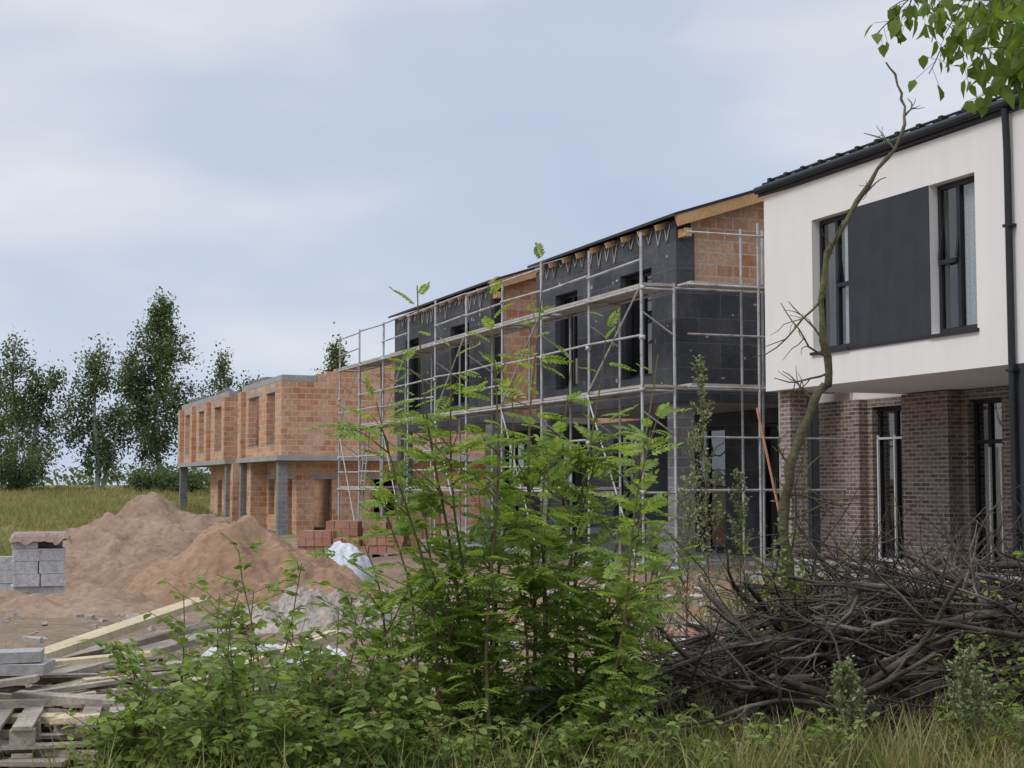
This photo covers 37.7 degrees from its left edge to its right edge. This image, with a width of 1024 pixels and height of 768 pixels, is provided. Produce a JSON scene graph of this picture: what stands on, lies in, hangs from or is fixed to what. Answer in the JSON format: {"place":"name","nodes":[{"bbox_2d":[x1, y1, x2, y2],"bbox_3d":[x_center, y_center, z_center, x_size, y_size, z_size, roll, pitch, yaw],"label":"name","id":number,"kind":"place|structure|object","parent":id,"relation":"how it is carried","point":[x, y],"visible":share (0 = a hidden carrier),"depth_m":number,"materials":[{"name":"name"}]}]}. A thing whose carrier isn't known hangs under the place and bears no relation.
{"place":"outdoors","nodes":[
{"label":"outdoors","id":0,"kind":"place"},
{"bbox_2d":[0,485,934,767],"bbox_3d":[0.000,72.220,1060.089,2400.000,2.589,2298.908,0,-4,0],"label":"ground","id":1,"kind":"structure","parent":0,"point":[54,631],"depth_m":20.01,"materials":[{"name":"soil"}]},
{"bbox_2d":[0,556,12,590],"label":"grey block pallet","id":2,"kind":"object","parent":1,"relation":"on","point":[6,578],"visible":0.07,"depth_m":24.76,"materials":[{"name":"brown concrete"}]},
{"bbox_2d":[0,366,16,456],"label":"birch tree","id":3,"kind":"object","parent":1,"relation":"on","point":[3,421],"visible":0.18,"depth_m":118.08,"materials":[{"name":"green plant"}]},
{"bbox_2d":[0,444,39,487],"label":"bush","id":4,"kind":"object","parent":1,"relation":"on","point":[1,479],"visible":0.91,"depth_m":107.66,"materials":[{"name":"green plant"}]},
{"bbox_2d":[0,432,61,492],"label":"bush","id":5,"kind":"object","parent":1,"relation":"on","point":[21,481],"visible":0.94,"depth_m":107.98,"materials":[{"name":"green plant"}]},
{"bbox_2d":[9,531,71,594],"bbox_3d":[-7.649,2.981,24.293,0.940,1.195,0.980,1,-4,-20],"label":"grey block pallet","id":6,"kind":"object","parent":1,"relation":"on","point":[38,558],"visible":0.91,"depth_m":23.90,"materials":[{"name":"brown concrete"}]},
{"bbox_2d":[0,324,89,488],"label":"birch tree","id":7,"kind":"object","parent":1,"relation":"on","point":[24,419],"visible":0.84,"depth_m":112.22,"materials":[{"name":"green plant"}]},
{"bbox_2d":[0,706,124,767],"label":"wooden pallet","id":8,"kind":"object","parent":1,"relation":"on","point":[20,730],"visible":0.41,"depth_m":8.87,"materials":[{"name":"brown wood"}]},
{"bbox_2d":[0,685,143,730],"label":"wooden pallet","id":9,"kind":"object","parent":1,"relation":"on","point":[105,707],"visible":0.06,"depth_m":9.58,"materials":[{"name":"brown wood"}]},
{"bbox_2d":[2,456,210,485],"bbox_3d":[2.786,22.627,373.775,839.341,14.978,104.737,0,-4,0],"label":"distant woodland","id":10,"kind":"object","parent":1,"relation":"on","point":[79,476],"visible":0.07,"depth_m":376.83,"materials":[{"name":"green plant"}]},
{"bbox_2d":[45,333,179,489],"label":"birch tree","id":11,"kind":"object","parent":1,"relation":"on","point":[104,453],"visible":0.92,"depth_m":113.93,"materials":[{"name":"green plant"}]},
{"bbox_2d":[52,643,174,767],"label":"sapling shrub","id":12,"kind":"object","parent":1,"relation":"on","point":[131,730],"visible":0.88,"depth_m":8.20,"materials":[{"name":"green plant"}]},
{"bbox_2d":[0,582,249,617],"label":"sand pile","id":13,"kind":"object","parent":1,"relation":"on","point":[85,598],"visible":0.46,"depth_m":21.93,"materials":[{"name":"brown sand"}]},
{"bbox_2d":[0,483,266,555],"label":"meadow grass","id":14,"kind":"structure","parent":1,"relation":"on","point":[10,511],"depth_m":86.61,"materials":[{"name":"green plant"}]},
{"bbox_2d":[107,454,179,492],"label":"bush","id":15,"kind":"object","parent":1,"relation":"on","point":[139,478],"visible":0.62,"depth_m":109.01,"materials":[{"name":"green plant"}]},
{"bbox_2d":[109,286,210,473],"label":"birch tree","id":16,"kind":"object","parent":1,"relation":"on","point":[161,348],"visible":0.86,"depth_m":115.64,"materials":[{"name":"green plant"}]},
{"bbox_2d":[63,492,275,593],"bbox_3d":[-7.100,3.274,29.848,9.890,2.249,8.280,0,-4,0],"label":"sand pile","id":17,"kind":"object","parent":1,"relation":"on","point":[127,543],"visible":0.27,"depth_m":28.33,"materials":[{"name":"brown sand"}]},
{"bbox_2d":[78,570,263,767],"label":"sapling shrub","id":18,"kind":"object","parent":1,"relation":"on","point":[120,658],"visible":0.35,"depth_m":8.62,"materials":[{"name":"green plant"}]},
{"bbox_2d":[138,461,210,494],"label":"bush","id":19,"kind":"object","parent":1,"relation":"on","point":[195,481],"visible":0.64,"depth_m":107.26,"materials":[{"name":"green plant"}]},
{"bbox_2d":[123,668,259,767],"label":"sapling shrub","id":20,"kind":"object","parent":1,"relation":"on","point":[188,696],"visible":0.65,"depth_m":7.89,"materials":[{"name":"green plant"}]},
{"bbox_2d":[0,597,384,766],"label":"timber pile","id":21,"kind":"object","parent":1,"relation":"on","point":[85,662],"visible":0.38,"depth_m":10.40,"materials":[{"name":"brown wood"}]},
{"bbox_2d":[0,647,55,675],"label":"concrete slab offcut","id":22,"kind":"object","parent":21,"relation":"on","point":[23,661],"visible":1,"depth_m":9.94,"materials":[{"name":"grey concrete"}]},
{"bbox_2d":[164,339,264,472],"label":"birch tree","id":23,"kind":"object","parent":1,"relation":"on","point":[221,371],"visible":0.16,"depth_m":121.18,"materials":[{"name":"green plant"}]},
{"bbox_2d":[170,591,276,761],"bbox_3d":[-1.546,1.683,8.159,0.646,1.062,0.855,2,-4,-28],"label":"sapling shrub","id":24,"kind":"object","parent":1,"relation":"on","point":[229,699],"visible":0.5,"depth_m":8.09,"materials":[{"name":"green plant"}]},
{"bbox_2d":[163,670,334,767],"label":"sapling shrub","id":25,"kind":"object","parent":1,"relation":"on","point":[281,705],"visible":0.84,"depth_m":7.77,"materials":[{"name":"green plant"}]},
{"bbox_2d":[120,515,377,607],"bbox_3d":[-4.550,3.109,25.048,5.060,1.841,5.060,0,-4,0],"label":"sand pile","id":26,"kind":"object","parent":1,"relation":"on","point":[212,552],"visible":0.41,"depth_m":23.97,"materials":[{"name":"brown sand"}]},
{"bbox_2d":[178,532,333,739],"bbox_3d":[-1.637,1.631,9.311,0.872,1.417,0.722,-2,-4,26],"label":"sapling shrub","id":27,"kind":"object","parent":1,"relation":"on","point":[241,627],"visible":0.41,"depth_m":9.33,"materials":[{"name":"green plant"}]},
{"bbox_2d":[201,644,347,662],"bbox_3d":[-2.350,2.677,14.353,1.955,0.429,1.035,0,-4,0],"label":"plastic sheet","id":28,"kind":"object","parent":1,"relation":"on","point":[277,646],"visible":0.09,"depth_m":14.21,"materials":[{"name":"white plastic"}]},
{"bbox_2d":[297,530,335,551],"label":"brick pallet","id":29,"kind":"object","parent":1,"relation":"on","point":[311,540],"visible":0.68,"depth_m":43.27,"materials":[{"name":"orange brick"}]},
{"bbox_2d":[248,593,389,761],"bbox_3d":[-1.103,1.732,8.550,0.821,1.017,0.861,2,-4,-22],"label":"sapling shrub","id":30,"kind":"object","parent":1,"relation":"on","point":[364,634],"visible":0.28,"depth_m":8.60,"materials":[{"name":"green plant"}]},
{"bbox_2d":[234,585,407,635],"bbox_3d":[-2.300,2.724,17.356,2.530,0.819,1.840,0,-4,0],"label":"rubble heap","id":31,"kind":"object","parent":1,"relation":"on","point":[318,616],"visible":0.24,"depth_m":16.98,"materials":[{"name":"grey stone"}]},
{"bbox_2d":[234,698,421,767],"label":"sapling shrub","id":32,"kind":"object","parent":1,"relation":"on","point":[339,734],"visible":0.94,"depth_m":7.69,"materials":[{"name":"green plant"}]},
{"bbox_2d":[177,353,484,534],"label":"clay block townhouse shell","id":33,"kind":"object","parent":1,"relation":"on","point":[263,455],"visible":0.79,"depth_m":65.75,"materials":[{"name":"brick"}]},
{"bbox_2d":[310,322,351,373],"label":"birch tree","id":34,"kind":"object","parent":1,"relation":"on","point":[333,358],"visible":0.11,"depth_m":118.05,"materials":[{"name":"green plant"}]},
{"bbox_2d":[325,521,362,537],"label":"brick pallet","id":35,"kind":"object","parent":1,"relation":"on","point":[352,529],"visible":0.41,"depth_m":45.00,"materials":[{"name":"orange brick"}]},
{"bbox_2d":[258,611,434,766],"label":"sapling shrub","id":36,"kind":"object","parent":1,"relation":"on","point":[337,688],"visible":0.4,"depth_m":8.13,"materials":[{"name":"green plant"}]},
{"bbox_2d":[333,537,368,556],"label":"brick pallet","id":37,"kind":"object","parent":1,"relation":"on","point":[361,542],"visible":0.16,"depth_m":42.83,"materials":[{"name":"orange brick"}]},
{"bbox_2d":[326,541,378,584],"bbox_3d":[-3.350,3.665,29.320,1.725,1.187,1.265,0,-4,0],"label":"plastic wrapped bundle","id":38,"kind":"object","parent":1,"relation":"on","point":[345,550],"visible":0.29,"depth_m":29.09,"materials":[{"name":"white plastic"}]},
{"bbox_2d":[307,668,450,767],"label":"sapling shrub","id":39,"kind":"object","parent":1,"relation":"on","point":[399,685],"visible":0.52,"depth_m":8.07,"materials":[{"name":"green plant"}]},
{"bbox_2d":[368,521,410,557],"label":"brick pallet","id":40,"kind":"object","parent":1,"relation":"on","point":[378,545],"visible":0.59,"depth_m":41.76,"materials":[{"name":"orange brick"}]},
{"bbox_2d":[306,573,483,742],"bbox_3d":[-0.564,1.717,9.083,1.077,1.175,0.914,-4,-5,43],"label":"sapling shrub","id":41,"kind":"object","parent":1,"relation":"on","point":[345,600],"visible":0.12,"depth_m":9.12,"materials":[{"name":"green plant"}]},
{"bbox_2d":[408,509,440,547],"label":"brick pallet","id":42,"kind":"object","parent":1,"relation":"on","point":[421,535],"visible":0.26,"depth_m":43.82,"materials":[{"name":"orange brick"}]},
{"bbox_2d":[2,634,885,697],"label":"site edge weeds","id":43,"kind":"object","parent":1,"relation":"on","point":[522,652],"visible":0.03,"depth_m":13.87,"materials":[{"name":"green plant"}]},
{"bbox_2d":[386,706,509,767],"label":"weed shrub","id":44,"kind":"object","parent":1,"relation":"on","point":[463,742],"visible":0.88,"depth_m":7.75,"materials":[{"name":"green plant"}]},
{"bbox_2d":[0,567,984,690],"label":"rubble","id":45,"kind":"object","parent":1,"relation":"on","point":[39,639],"visible":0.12,"depth_m":19.14,"materials":[{"name":"stone"}]},
{"bbox_2d":[304,242,709,767],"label":"rowan shrub","id":46,"kind":"object","parent":1,"relation":"on","point":[455,677],"visible":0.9,"depth_m":8.51,"materials":[{"name":"green plant"}]},
{"bbox_2d":[0,652,1023,767],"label":"foreground grass","id":47,"kind":"structure","parent":1,"relation":"on","point":[874,759],"depth_m":8.00,"materials":[{"name":"green plant"}]},
{"bbox_2d":[457,706,607,767],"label":"weed shrub","id":48,"kind":"object","parent":1,"relation":"on","point":[561,739],"visible":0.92,"depth_m":7.95,"materials":[{"name":"green plant"}]},
{"bbox_2d":[337,224,845,570],"bbox_3d":[0.612,1.183,39.554,4.730,7.150,23.119,1,-4,-21],"label":"scaffolding","id":49,"kind":"object","parent":1,"relation":"on","point":[612,298],"visible":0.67,"depth_m":32.36,"materials":[{"name":"metal"}]},
{"bbox_2d":[582,613,634,738],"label":"mugwort plant","id":50,"kind":"object","parent":1,"relation":"on","point":[615,639],"visible":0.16,"depth_m":8.76,"materials":[{"name":"green plant"}]},
{"bbox_2d":[582,696,699,767],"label":"weed shrub","id":51,"kind":"object","parent":1,"relation":"on","point":[632,755],"visible":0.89,"depth_m":7.93,"materials":[{"name":"green plant"}]},
{"bbox_2d":[636,527,682,688],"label":"mugwort plant","id":52,"kind":"object","parent":1,"relation":"on","point":[653,548],"visible":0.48,"depth_m":9.63,"materials":[{"name":"green plant"}]},
{"bbox_2d":[605,644,740,767],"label":"weed shrub","id":53,"kind":"object","parent":1,"relation":"on","point":[655,720],"visible":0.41,"depth_m":8.31,"materials":[{"name":"green plant"}]},
{"bbox_2d":[666,428,710,651],"bbox_3d":[1.223,1.307,10.416,0.323,2.007,0.325,0,-4,0],"label":"mugwort plant","id":54,"kind":"object","parent":1,"relation":"on","point":[682,589],"visible":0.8,"depth_m":10.43,"materials":[{"name":"green plant"}]},
{"bbox_2d":[388,189,1000,568],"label":"insulated townhouse","id":55,"kind":"structure","parent":1,"relation":"on","point":[674,251],"depth_m":33.33,"materials":[{"name":"ceramic"}]},
{"bbox_2d":[412,272,779,553],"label":"windows","id":56,"kind":"structure","parent":55,"relation":"in","point":[645,307],"depth_m":35.12,"materials":[{"name":"metal"}]},
{"bbox_2d":[688,354,730,643],"bbox_3d":[1.339,1.055,10.261,0.316,2.517,0.390,0,-4,0],"label":"mugwort plant","id":57,"kind":"object","parent":1,"relation":"on","point":[701,378],"visible":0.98,"depth_m":10.23,"materials":[{"name":"green plant"}]},
{"bbox_2d":[662,718,769,767],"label":"weed shrub","id":58,"kind":"object","parent":1,"relation":"on","point":[746,730],"visible":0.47,"depth_m":7.96,"materials":[{"name":"green plant"}]},
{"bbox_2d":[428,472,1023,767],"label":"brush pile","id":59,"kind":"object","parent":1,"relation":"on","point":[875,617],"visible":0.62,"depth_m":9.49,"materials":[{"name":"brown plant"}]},
{"bbox_2d":[720,467,767,638],"bbox_3d":[1.593,1.467,10.340,0.313,1.789,0.294,-1,-4,20],"label":"mugwort plant","id":60,"kind":"object","parent":1,"relation":"on","point":[740,520],"visible":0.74,"depth_m":10.37,"materials":[{"name":"green plant"}]},
{"bbox_2d":[724,535,796,677],"bbox_3d":[1.683,1.693,10.117,0.542,1.356,0.469,0,-4,0],"label":"weed shrub","id":61,"kind":"object","parent":1,"relation":"on","point":[764,570],"visible":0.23,"depth_m":10.10,"materials":[{"name":"green plant"}]},
{"bbox_2d":[756,408,778,509],"bbox_3d":[4.897,1.983,27.975,0.047,3.111,0.808,4,-5,-44],"label":"leaning pole","id":62,"kind":"object","parent":1,"relation":"on","point":[767,456],"visible":0.59,"depth_m":28.11,"materials":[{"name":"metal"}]},
{"bbox_2d":[600,567,1000,623],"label":"building edge weeds","id":63,"kind":"object","parent":1,"relation":"on","point":[727,602],"visible":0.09,"depth_m":18.63,"materials":[{"name":"green plant"}]},
{"bbox_2d":[746,697,879,767],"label":"weed shrub","id":64,"kind":"object","parent":1,"relation":"on","point":[815,733],"visible":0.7,"depth_m":8.04,"materials":[{"name":"green plant"}]},
{"bbox_2d":[751,62,924,674],"bbox_3d":[2.136,0.087,10.003,1.034,4.497,0.759,2,-4,-29],"label":"bare leaning tree","id":65,"kind":"object","parent":1,"relation":"on","point":[786,548],"visible":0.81,"depth_m":9.97,"materials":[{"name":"brown plant"}]},
{"bbox_2d":[821,655,879,756],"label":"mugwort plant","id":66,"kind":"object","parent":1,"relation":"on","point":[847,674],"visible":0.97,"depth_m":8.34,"materials":[{"name":"green plant"}]},
{"bbox_2d":[742,89,1023,606],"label":"white townhouse","id":67,"kind":"structure","parent":1,"relation":"on","point":[924,307],"depth_m":24.75,"materials":[{"name":"paint"}]},
{"bbox_2d":[819,177,977,350],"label":"upper windows","id":68,"kind":"structure","parent":67,"relation":"in","point":[942,196],"depth_m":22.38,"materials":[{"name":"metal"}]},
{"bbox_2d":[878,398,1004,571],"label":"ground floor windows","id":69,"kind":"structure","parent":67,"relation":"in","point":[991,440],"depth_m":26.28,"materials":[{"name":"metal"}]},
{"bbox_2d":[864,0,1023,117],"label":"overhanging birch tree","id":70,"kind":"object","parent":1,"relation":"on","point":[1008,55],"visible":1,"depth_m":4.21,"materials":[{"name":"green plant"}]},
{"bbox_2d":[934,644,1002,766],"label":"mugwort plant","id":71,"kind":"object","parent":1,"relation":"on","point":[969,694],"visible":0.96,"depth_m":8.19,"materials":[{"name":"green plant"}]},
{"bbox_2d":[917,699,1022,767],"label":"weed shrub","id":72,"kind":"object","parent":1,"relation":"on","point":[968,713],"visible":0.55,"depth_m":8.20,"materials":[{"name":"green plant"}]},
{"bbox_2d":[922,550,1023,730],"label":"weed shrub","id":73,"kind":"object","parent":1,"relation":"on","point":[1019,554],"visible":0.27,"depth_m":9.45,"materials":[{"name":"green plant"}]},
{"bbox_2d":[931,630,1023,760],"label":"weed shrub","id":74,"kind":"object","parent":1,"relation":"on","point":[1005,700],"visible":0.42,"depth_m":8.67,"materials":[{"name":"green plant"}]},
{"bbox_2d":[947,640,1023,745],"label":"weed shrub","id":75,"kind":"object","parent":1,"relation":"on","point":[1010,692],"visible":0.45,"depth_m":8.84,"materials":[{"name":"green plant"}]},
{"bbox_2d":[984,703,1023,766],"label":"weed shrub","id":76,"kind":"object","parent":1,"relation":"on","point":[1019,719],"visible":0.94,"depth_m":7.99,"materials":[{"name":"green plant"}]},
{"bbox_2d":[0,0,1014,484],"label":"sky","id":77,"kind":"structure","parent":0,"point":[273,167],"materials":[{"name":"blue"}]},
{"bbox_2d":[588,669,1023,767],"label":"dry grass","id":78,"kind":"structure","parent":0,"point":[886,756],"depth_m":8.13,"materials":[{"name":"green plant"}]}
]}

